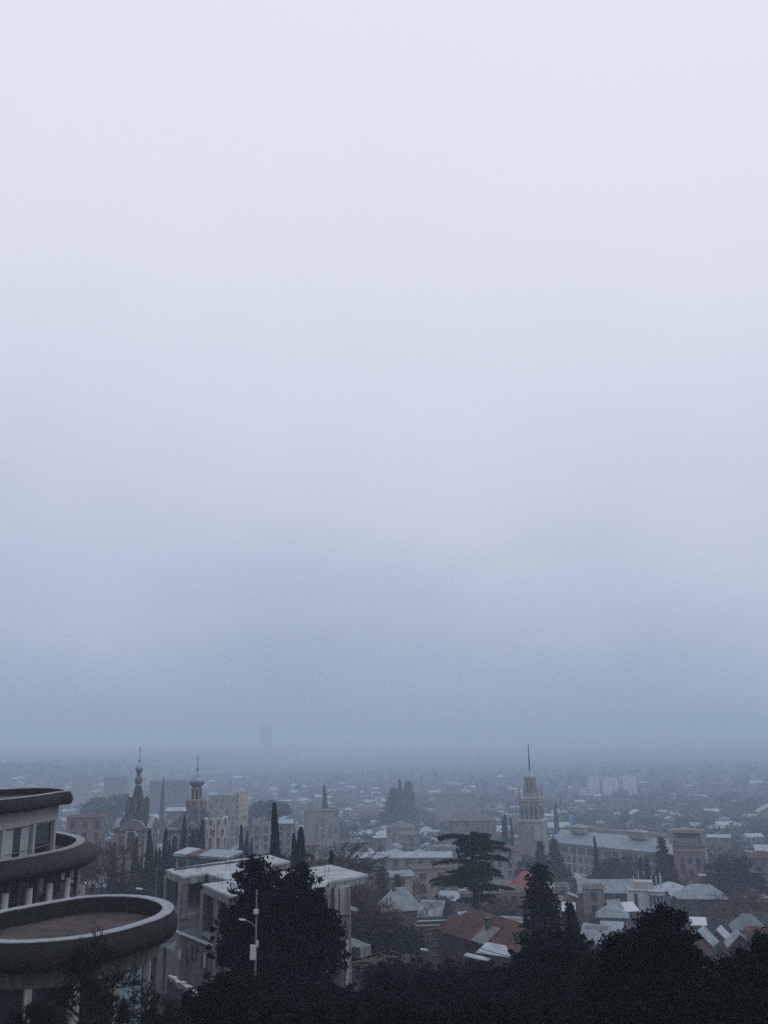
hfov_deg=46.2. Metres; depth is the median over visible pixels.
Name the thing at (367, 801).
house
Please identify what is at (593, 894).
window
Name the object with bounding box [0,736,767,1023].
ground
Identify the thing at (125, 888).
bare tree
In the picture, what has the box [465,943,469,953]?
window
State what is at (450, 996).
evergreen tree
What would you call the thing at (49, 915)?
terraced building
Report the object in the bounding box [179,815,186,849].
cypress tree
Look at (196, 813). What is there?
domed church
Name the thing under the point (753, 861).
window
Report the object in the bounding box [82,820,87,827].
window
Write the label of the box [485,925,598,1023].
evergreen tree
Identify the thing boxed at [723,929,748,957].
house
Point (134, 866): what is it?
cypress tree
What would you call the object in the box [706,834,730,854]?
house
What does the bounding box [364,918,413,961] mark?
leafy tree
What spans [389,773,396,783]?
apartment block
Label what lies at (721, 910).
window
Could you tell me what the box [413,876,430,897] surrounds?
bare tree
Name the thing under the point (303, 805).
house
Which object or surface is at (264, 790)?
house
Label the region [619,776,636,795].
slab building
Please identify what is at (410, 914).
window
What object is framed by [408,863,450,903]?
house
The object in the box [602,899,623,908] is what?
house
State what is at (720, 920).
window
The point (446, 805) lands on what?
slab building
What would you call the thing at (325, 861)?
bare tree
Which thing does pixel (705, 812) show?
leafy tree
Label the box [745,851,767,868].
house
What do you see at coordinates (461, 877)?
cedar tree
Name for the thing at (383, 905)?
bare tree
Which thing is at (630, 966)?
evergreen tree
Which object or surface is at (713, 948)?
window
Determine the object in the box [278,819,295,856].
house
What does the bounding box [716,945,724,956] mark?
window
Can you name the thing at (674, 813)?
house
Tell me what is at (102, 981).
window
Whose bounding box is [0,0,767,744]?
sky
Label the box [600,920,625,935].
house
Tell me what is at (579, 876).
house
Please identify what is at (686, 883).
bare tree
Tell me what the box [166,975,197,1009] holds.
stone wall
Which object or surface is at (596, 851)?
cypress tree
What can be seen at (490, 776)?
house
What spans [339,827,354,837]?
leafy tree
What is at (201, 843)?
cypress tree
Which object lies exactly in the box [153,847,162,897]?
cypress tree
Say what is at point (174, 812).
house
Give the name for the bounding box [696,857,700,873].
arched window
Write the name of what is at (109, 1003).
bare shrub
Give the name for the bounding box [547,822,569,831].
house
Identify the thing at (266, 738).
tower block
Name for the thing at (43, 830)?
window
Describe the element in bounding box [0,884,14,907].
window
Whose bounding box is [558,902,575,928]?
house
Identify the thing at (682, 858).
arched window
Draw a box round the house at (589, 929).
[580,923,611,959]
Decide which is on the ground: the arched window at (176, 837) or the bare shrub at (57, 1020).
the bare shrub at (57, 1020)
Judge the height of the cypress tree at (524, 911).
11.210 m
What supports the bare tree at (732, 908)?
on the ground
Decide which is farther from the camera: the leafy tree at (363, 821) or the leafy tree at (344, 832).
the leafy tree at (363, 821)
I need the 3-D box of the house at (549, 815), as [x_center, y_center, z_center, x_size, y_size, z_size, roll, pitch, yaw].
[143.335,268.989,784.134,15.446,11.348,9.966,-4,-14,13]
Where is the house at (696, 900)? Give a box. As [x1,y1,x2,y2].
[673,878,731,932]
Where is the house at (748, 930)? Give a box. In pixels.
[743,926,767,950]
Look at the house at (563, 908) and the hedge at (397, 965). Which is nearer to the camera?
the hedge at (397, 965)
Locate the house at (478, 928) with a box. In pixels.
[436,909,525,969]
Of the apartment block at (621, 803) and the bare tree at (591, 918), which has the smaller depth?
the bare tree at (591, 918)
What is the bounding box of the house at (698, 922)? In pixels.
[689,917,706,932]
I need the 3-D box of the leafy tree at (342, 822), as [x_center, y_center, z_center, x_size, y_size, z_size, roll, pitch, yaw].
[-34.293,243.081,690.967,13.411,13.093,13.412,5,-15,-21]
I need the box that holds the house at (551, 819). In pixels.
[547,816,560,821]
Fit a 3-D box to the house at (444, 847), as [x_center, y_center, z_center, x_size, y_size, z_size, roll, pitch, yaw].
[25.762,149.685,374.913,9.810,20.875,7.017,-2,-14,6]
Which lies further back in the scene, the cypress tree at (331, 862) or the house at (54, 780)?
the house at (54, 780)
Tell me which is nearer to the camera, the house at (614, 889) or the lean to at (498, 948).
the lean to at (498, 948)
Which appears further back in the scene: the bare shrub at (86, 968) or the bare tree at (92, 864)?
the bare tree at (92, 864)
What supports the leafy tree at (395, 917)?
on the ground
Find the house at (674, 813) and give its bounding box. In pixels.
[664,811,683,816]
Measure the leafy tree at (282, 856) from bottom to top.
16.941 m
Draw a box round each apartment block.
[208,795,236,849]
[232,775,241,787]
[233,791,248,845]
[276,799,296,814]
[304,808,339,851]
[333,787,354,804]
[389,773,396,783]
[398,831,419,850]
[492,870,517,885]
[613,797,631,811]
[706,781,728,796]
[713,793,725,804]
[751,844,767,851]
[755,804,767,821]
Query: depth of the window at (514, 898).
205.24 m
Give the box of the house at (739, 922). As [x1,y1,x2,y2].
[728,913,763,936]
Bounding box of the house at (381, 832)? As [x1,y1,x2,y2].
[374,830,385,835]
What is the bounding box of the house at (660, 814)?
[655,810,666,817]
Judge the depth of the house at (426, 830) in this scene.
629.65 m
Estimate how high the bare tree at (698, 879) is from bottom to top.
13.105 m
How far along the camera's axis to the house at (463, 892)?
219.31 m
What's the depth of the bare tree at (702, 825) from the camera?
603.89 m
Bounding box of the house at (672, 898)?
[666,889,679,912]
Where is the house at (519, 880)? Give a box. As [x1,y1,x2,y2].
[508,865,544,912]
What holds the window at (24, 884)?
in the terraced building at (49, 915)
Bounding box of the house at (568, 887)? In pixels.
[550,879,577,895]
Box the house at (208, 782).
[206,780,216,785]
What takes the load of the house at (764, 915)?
on the ground
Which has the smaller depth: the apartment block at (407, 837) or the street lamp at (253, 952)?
the street lamp at (253, 952)
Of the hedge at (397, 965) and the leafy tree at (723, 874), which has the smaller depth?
the hedge at (397, 965)
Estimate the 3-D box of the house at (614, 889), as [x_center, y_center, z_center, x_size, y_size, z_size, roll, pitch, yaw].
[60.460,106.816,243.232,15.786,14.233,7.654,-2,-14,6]
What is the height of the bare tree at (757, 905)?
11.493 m
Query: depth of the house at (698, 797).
1023.56 m
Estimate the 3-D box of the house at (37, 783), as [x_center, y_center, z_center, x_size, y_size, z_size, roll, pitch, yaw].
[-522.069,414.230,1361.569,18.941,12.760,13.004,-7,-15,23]
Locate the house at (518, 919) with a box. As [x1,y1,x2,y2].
[501,916,528,922]
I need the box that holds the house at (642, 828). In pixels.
[636,826,660,831]
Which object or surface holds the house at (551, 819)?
on the ground
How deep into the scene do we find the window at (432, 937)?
156.94 m
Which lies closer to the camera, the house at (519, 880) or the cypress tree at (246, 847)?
the cypress tree at (246, 847)
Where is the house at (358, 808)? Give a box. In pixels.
[352,805,364,812]
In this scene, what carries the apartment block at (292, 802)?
on the ground
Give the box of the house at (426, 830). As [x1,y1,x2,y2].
[420,829,440,831]
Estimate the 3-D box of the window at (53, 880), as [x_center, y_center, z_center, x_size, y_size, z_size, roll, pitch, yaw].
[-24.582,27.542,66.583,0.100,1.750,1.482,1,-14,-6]
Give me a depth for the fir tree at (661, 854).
280.92 m
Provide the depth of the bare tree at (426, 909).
168.72 m
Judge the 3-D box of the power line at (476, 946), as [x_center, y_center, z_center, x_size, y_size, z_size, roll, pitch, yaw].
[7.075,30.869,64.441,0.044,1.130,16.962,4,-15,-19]
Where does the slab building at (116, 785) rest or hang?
on the ground
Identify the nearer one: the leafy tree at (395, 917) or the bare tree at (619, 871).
the leafy tree at (395, 917)
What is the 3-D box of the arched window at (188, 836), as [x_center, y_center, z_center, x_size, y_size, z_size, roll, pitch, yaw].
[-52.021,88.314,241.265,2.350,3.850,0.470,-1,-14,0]
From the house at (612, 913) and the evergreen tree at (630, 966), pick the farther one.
the house at (612, 913)
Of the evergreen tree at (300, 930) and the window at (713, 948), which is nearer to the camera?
the evergreen tree at (300, 930)
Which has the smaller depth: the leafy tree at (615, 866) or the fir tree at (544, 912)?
the fir tree at (544, 912)
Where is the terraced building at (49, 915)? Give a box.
[0,787,177,1023]
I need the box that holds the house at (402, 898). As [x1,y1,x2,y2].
[378,881,419,931]
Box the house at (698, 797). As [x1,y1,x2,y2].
[693,794,709,802]
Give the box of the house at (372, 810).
[361,806,377,818]
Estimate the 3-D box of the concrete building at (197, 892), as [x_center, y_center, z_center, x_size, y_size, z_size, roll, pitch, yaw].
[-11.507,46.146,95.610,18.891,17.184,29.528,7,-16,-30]
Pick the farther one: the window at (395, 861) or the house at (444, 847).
the house at (444, 847)
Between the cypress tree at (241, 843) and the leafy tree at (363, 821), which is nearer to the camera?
the cypress tree at (241, 843)
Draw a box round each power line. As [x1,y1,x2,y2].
[342,926,436,933]
[438,928,521,958]
[438,930,509,960]
[440,935,511,964]
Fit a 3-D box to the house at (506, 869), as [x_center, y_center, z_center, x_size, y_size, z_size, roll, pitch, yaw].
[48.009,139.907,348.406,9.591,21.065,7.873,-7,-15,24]
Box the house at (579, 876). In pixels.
[573,874,585,878]
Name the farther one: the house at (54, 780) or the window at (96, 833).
the house at (54, 780)
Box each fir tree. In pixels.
[352,822,357,830]
[371,865,390,904]
[373,787,411,824]
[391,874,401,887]
[403,780,420,820]
[506,861,567,1004]
[532,840,555,880]
[548,838,563,874]
[550,900,582,1012]
[651,836,680,885]
[663,854,683,883]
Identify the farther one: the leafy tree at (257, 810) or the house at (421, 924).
the leafy tree at (257, 810)
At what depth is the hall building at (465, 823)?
505.82 m
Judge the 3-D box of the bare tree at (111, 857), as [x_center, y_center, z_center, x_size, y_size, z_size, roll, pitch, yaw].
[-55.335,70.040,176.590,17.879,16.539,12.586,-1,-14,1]
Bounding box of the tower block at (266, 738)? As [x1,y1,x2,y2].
[260,723,271,753]
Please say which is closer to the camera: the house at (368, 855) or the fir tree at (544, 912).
the fir tree at (544, 912)
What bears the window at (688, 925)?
in the house at (696, 900)
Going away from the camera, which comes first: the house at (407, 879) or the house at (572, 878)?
the house at (407, 879)
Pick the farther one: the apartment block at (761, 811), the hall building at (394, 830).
the apartment block at (761, 811)
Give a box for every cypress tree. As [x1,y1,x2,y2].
[106,843,118,893]
[120,856,125,891]
[129,837,138,894]
[137,854,143,894]
[142,830,154,895]
[149,849,158,896]
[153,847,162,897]
[158,778,164,843]
[160,827,167,898]
[163,842,171,901]
[169,839,175,902]
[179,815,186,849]
[188,829,195,847]
[195,828,198,847]
[197,820,204,848]
[239,824,243,858]
[242,831,248,858]
[248,838,253,855]
[269,802,280,857]
[291,826,306,869]
[291,833,295,869]
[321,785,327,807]
[327,850,339,981]
[398,779,403,813]
[501,814,509,844]
[510,817,513,845]
[522,898,527,922]
[554,801,559,834]
[593,836,598,878]
[636,857,643,879]
[644,856,650,879]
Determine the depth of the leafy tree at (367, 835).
577.94 m
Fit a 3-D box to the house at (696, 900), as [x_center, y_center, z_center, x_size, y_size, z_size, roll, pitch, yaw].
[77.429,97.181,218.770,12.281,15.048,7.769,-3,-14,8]
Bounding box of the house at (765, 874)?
[748,868,767,892]
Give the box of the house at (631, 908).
[621,901,639,932]
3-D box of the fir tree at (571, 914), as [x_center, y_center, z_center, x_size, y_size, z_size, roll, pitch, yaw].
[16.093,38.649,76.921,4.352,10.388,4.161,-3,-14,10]
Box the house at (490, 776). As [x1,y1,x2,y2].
[487,774,495,780]
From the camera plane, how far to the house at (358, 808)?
927.89 m
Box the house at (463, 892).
[458,887,503,911]
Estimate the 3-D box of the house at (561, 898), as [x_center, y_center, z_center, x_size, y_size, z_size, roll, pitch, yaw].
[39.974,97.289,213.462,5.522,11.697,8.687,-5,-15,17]
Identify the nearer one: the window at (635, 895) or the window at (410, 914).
the window at (410, 914)
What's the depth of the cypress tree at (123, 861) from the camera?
187.57 m
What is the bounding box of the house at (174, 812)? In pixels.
[165,807,186,825]
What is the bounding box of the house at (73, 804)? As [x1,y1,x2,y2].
[70,802,86,808]
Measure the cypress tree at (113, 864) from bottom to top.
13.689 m
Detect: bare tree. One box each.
[61,842,131,894]
[62,823,143,894]
[80,838,129,894]
[81,860,145,894]
[101,871,148,894]
[280,848,335,866]
[307,838,399,893]
[333,886,406,937]
[350,870,388,977]
[407,900,442,929]
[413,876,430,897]
[428,893,456,917]
[494,896,529,916]
[563,876,582,894]
[576,910,606,923]
[598,854,655,884]
[679,878,728,895]
[683,869,718,885]
[692,823,708,831]
[708,880,762,928]
[717,851,740,863]
[728,888,767,925]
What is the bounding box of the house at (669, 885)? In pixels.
[657,877,684,909]
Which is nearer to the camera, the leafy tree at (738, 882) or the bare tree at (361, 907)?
the bare tree at (361, 907)
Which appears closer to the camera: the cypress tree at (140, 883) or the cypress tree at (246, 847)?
the cypress tree at (140, 883)
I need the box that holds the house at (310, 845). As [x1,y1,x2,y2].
[296,840,320,866]
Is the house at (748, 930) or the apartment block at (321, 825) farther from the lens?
the apartment block at (321, 825)
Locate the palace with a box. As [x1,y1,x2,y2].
[550,824,708,878]
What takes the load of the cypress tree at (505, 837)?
on the ground
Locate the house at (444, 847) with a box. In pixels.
[433,844,457,890]
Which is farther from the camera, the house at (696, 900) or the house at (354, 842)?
the house at (354, 842)
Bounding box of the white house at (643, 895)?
[626,870,665,924]
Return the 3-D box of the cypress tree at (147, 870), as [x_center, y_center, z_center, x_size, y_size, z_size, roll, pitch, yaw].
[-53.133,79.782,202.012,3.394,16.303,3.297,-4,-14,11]
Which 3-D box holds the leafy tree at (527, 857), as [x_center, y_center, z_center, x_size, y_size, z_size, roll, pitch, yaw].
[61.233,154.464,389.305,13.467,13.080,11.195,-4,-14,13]
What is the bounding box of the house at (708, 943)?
[693,925,718,961]
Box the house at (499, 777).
[496,775,503,780]
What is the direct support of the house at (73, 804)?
on the ground
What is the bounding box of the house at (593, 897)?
[581,883,603,923]
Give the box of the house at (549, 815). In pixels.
[544,813,553,817]
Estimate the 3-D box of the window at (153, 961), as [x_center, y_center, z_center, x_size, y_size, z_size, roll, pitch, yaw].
[-12.919,26.311,49.851,0.100,3.150,2.028,-1,-14,-1]
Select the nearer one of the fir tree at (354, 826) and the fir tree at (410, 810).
the fir tree at (354, 826)
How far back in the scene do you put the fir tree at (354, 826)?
628.13 m
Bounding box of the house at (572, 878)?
[555,876,575,882]
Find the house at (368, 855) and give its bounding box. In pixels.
[351,854,377,898]
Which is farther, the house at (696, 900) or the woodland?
the woodland
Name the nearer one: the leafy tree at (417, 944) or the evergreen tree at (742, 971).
the evergreen tree at (742, 971)
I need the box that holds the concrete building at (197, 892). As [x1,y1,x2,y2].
[159,855,370,1002]
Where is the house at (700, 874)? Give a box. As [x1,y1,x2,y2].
[696,872,716,882]
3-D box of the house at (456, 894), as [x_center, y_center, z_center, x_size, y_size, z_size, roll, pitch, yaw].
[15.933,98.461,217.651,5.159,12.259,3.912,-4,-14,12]
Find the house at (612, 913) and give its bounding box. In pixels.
[595,905,629,932]
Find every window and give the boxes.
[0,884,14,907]
[0,989,24,1023]
[4,825,30,858]
[20,880,33,905]
[33,986,69,1023]
[34,820,51,853]
[38,877,46,902]
[52,875,54,895]
[70,821,74,827]
[79,976,109,1023]
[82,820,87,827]
[94,820,99,827]
[94,831,98,838]
[117,963,144,1023]
[150,956,156,1009]
[170,834,179,848]
[179,860,185,867]
[186,834,190,846]
[311,847,315,852]
[393,859,398,865]
[400,878,405,885]
[409,913,415,922]
[418,859,423,863]
[420,872,425,879]
[430,930,437,939]
[430,945,438,955]
[438,884,444,890]
[450,938,454,950]
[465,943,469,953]
[511,895,517,904]
[559,890,565,898]
[590,892,596,899]
[591,905,597,912]
[629,913,635,922]
[634,894,637,906]
[681,857,685,874]
[685,902,692,912]
[687,918,692,928]
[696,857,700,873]
[701,902,708,912]
[705,919,710,928]
[712,946,716,957]
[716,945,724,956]
[717,902,725,912]
[719,919,725,928]
[751,859,756,865]
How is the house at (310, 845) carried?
on the ground
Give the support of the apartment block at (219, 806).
on the ground
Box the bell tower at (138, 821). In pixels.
[110,747,160,889]
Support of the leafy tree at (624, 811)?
on the ground
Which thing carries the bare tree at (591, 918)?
on the ground
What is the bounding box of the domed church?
[163,756,227,861]
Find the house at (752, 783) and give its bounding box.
[749,781,761,785]
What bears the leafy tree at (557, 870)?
on the ground
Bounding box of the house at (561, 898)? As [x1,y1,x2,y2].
[552,895,564,931]
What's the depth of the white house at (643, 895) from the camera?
213.17 m
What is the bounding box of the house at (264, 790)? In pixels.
[259,788,268,793]
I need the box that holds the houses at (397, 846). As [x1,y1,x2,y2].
[0,777,767,865]
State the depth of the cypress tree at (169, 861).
192.39 m
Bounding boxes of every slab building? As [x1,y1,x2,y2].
[71,776,92,802]
[103,776,128,799]
[149,779,189,814]
[433,792,476,819]
[580,787,586,795]
[587,776,599,793]
[599,777,618,795]
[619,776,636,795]
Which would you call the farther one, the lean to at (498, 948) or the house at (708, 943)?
the house at (708, 943)
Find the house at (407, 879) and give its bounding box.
[386,869,414,895]
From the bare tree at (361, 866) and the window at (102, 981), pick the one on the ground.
the bare tree at (361, 866)
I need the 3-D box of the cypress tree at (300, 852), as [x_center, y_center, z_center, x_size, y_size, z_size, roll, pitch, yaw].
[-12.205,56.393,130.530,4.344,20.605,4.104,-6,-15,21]
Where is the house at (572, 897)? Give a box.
[553,891,579,920]
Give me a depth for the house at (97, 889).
227.90 m
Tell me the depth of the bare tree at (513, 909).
191.18 m
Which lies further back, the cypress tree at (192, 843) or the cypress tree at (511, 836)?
the cypress tree at (511, 836)
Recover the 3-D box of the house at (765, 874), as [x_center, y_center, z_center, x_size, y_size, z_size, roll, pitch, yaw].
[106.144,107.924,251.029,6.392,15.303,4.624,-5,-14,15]
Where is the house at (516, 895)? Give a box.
[504,886,522,916]
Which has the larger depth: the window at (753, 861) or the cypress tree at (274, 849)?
the window at (753, 861)
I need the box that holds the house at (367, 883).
[349,858,374,906]
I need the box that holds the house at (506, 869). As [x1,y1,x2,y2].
[494,845,521,876]
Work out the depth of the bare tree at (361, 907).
121.53 m
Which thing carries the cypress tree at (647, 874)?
on the ground
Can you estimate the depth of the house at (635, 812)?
800.30 m
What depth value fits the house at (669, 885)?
249.88 m
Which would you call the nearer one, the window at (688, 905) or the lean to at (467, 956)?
the lean to at (467, 956)
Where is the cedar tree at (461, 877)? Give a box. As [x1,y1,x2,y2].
[429,831,514,916]
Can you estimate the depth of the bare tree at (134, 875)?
150.21 m
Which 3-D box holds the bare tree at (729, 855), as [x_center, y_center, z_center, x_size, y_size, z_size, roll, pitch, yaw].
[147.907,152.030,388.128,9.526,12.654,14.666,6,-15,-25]
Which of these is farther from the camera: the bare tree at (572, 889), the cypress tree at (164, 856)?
the bare tree at (572, 889)
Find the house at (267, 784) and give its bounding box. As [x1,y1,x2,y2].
[265,782,273,787]
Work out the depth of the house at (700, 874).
300.79 m
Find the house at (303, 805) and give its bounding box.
[299,801,306,807]
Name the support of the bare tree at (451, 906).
on the ground
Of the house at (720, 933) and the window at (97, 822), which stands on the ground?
the house at (720, 933)
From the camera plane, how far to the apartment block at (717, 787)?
1135.68 m
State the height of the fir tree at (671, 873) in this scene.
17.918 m
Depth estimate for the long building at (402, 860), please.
312.35 m
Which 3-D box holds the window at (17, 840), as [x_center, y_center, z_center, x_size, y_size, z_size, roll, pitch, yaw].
[-25.364,23.022,62.019,0.100,2.450,3.446,-3,-14,8]
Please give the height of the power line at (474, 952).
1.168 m
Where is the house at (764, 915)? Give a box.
[731,886,767,925]
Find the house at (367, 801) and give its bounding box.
[364,800,377,804]
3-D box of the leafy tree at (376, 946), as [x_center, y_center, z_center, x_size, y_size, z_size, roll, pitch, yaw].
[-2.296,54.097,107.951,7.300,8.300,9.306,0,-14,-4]
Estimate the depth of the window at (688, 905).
216.30 m
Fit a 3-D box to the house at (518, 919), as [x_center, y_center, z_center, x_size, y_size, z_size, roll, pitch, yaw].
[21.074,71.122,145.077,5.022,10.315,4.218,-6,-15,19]
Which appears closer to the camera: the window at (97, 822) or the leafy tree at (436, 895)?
the leafy tree at (436, 895)
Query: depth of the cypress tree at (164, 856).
197.46 m
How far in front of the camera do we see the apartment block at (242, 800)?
558.82 m
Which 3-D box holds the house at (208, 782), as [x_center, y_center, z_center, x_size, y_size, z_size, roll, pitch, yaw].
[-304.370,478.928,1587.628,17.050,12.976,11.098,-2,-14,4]
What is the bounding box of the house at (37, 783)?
[31,781,46,786]
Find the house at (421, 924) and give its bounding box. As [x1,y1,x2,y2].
[413,916,450,961]
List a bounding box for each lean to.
[464,953,489,962]
[476,942,509,967]
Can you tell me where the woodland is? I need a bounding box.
[0,759,767,879]
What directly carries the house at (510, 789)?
on the ground
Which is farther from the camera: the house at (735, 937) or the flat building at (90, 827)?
the flat building at (90, 827)
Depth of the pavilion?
175.80 m
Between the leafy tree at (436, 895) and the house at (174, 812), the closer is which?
the leafy tree at (436, 895)
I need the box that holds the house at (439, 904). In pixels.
[417,899,444,916]
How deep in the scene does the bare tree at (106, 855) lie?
158.28 m
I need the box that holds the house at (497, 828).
[496,826,508,838]
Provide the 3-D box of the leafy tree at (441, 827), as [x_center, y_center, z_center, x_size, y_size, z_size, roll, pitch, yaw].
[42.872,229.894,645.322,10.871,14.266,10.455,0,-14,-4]
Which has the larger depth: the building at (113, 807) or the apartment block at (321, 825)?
the building at (113, 807)
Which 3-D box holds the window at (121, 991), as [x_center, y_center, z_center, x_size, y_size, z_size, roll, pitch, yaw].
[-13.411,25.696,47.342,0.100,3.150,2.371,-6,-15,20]
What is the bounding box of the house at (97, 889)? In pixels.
[81,875,107,895]
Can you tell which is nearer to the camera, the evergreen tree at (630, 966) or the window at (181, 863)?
the evergreen tree at (630, 966)
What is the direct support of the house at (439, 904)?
on the ground
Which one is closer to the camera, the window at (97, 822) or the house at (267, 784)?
the window at (97, 822)
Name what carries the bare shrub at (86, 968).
on the ground
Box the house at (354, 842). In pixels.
[338,839,368,867]
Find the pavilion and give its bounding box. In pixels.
[173,847,242,916]
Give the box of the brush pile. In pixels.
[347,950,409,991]
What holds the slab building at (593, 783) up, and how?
on the ground
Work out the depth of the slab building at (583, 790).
1192.53 m
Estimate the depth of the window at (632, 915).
199.00 m
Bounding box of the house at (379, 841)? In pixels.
[373,835,386,851]
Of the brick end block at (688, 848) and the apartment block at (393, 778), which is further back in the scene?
the apartment block at (393, 778)
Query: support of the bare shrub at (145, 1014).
on the ground
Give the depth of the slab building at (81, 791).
1095.90 m
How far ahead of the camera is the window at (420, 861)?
311.69 m
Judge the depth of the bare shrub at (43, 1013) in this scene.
29.73 m
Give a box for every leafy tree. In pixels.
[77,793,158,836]
[215,853,286,871]
[236,800,294,836]
[268,849,313,870]
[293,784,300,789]
[335,927,394,974]
[339,820,346,827]
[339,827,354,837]
[350,901,388,977]
[356,816,370,826]
[359,832,375,839]
[359,910,404,939]
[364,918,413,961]
[393,925,429,963]
[434,894,451,915]
[436,822,444,830]
[467,895,516,914]
[498,784,506,791]
[514,858,549,876]
[521,854,534,866]
[547,860,575,881]
[587,856,615,878]
[596,857,635,878]
[614,855,644,878]
[619,813,630,827]
[620,810,629,818]
[699,810,710,817]
[700,860,738,894]
[706,852,755,893]
[727,865,767,893]
[748,826,762,833]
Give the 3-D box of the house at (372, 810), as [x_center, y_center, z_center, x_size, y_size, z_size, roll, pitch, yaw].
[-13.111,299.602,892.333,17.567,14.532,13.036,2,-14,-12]
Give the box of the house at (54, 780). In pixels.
[47,779,58,784]
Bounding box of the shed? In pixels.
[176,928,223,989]
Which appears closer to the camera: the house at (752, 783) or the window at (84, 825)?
the window at (84, 825)
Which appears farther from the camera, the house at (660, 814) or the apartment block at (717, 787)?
the apartment block at (717, 787)
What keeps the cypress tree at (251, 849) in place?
on the ground
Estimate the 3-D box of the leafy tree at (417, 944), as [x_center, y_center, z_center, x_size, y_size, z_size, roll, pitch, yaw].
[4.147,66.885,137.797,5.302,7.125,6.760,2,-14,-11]
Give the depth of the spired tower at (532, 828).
425.19 m
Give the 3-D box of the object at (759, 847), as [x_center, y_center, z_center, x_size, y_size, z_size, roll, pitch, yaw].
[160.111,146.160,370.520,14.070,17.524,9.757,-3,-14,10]
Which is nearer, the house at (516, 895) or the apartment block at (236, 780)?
the house at (516, 895)
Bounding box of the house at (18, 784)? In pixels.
[12,781,23,787]
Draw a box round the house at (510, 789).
[507,788,514,794]
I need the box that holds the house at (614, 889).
[576,879,632,924]
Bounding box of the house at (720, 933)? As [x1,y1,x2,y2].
[712,925,729,959]
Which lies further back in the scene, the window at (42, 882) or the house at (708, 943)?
the house at (708, 943)
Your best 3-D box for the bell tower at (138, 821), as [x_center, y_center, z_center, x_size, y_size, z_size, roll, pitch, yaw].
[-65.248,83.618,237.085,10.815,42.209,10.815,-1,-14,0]
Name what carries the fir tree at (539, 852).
on the ground
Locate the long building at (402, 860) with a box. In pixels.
[355,851,452,890]
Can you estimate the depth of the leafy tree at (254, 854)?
157.81 m
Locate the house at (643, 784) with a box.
[637,781,649,788]
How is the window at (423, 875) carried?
in the house at (426, 873)
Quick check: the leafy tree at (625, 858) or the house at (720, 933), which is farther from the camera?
the leafy tree at (625, 858)
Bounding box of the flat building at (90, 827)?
[63,814,107,881]
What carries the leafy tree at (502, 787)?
on the ground
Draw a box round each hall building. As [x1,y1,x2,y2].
[386,821,415,843]
[444,812,496,848]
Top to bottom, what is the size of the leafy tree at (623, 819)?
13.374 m
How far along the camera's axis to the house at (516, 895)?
205.47 m
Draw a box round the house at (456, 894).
[439,890,459,918]
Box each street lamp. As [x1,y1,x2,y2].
[136,870,156,896]
[239,890,258,977]
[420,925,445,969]
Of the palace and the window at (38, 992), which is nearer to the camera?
the window at (38, 992)
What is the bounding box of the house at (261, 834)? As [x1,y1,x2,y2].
[252,822,271,855]
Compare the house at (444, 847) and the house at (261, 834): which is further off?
the house at (444, 847)
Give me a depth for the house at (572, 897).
250.82 m
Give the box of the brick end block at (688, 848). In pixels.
[667,829,705,882]
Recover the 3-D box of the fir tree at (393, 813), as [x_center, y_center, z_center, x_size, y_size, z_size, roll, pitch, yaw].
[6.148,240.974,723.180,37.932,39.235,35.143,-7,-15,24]
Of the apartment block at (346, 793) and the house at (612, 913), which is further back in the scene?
the apartment block at (346, 793)
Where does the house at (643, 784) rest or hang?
on the ground
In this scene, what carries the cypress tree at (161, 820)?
on the ground
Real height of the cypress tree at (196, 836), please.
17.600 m
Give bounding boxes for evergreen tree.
[147,965,292,1023]
[200,853,355,1001]
[346,964,532,1023]
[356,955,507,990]
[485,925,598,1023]
[566,901,717,1023]
[679,924,767,1023]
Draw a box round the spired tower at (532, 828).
[516,744,548,859]
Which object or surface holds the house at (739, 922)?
on the ground
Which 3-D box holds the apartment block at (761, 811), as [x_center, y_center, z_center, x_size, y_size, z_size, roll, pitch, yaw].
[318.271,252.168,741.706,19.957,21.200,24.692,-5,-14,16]
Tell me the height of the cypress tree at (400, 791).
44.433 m
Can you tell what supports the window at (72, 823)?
in the flat building at (90, 827)
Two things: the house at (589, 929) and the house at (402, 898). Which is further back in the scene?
the house at (402, 898)
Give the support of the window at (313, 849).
in the house at (310, 845)
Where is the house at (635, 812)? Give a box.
[629,809,646,821]
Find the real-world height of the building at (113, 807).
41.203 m
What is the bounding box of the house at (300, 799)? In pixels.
[296,797,310,805]
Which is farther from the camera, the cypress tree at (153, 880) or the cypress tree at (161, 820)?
the cypress tree at (161, 820)
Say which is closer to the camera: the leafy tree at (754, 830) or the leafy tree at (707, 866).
the leafy tree at (707, 866)
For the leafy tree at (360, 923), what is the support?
on the ground
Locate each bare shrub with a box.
[2,994,59,1023]
[42,924,148,1023]
[50,1007,73,1023]
[74,989,134,1023]
[113,981,165,1023]
[140,993,190,1023]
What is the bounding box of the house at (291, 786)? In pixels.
[288,783,296,790]
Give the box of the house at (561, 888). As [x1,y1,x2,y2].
[553,882,568,901]
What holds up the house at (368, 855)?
on the ground

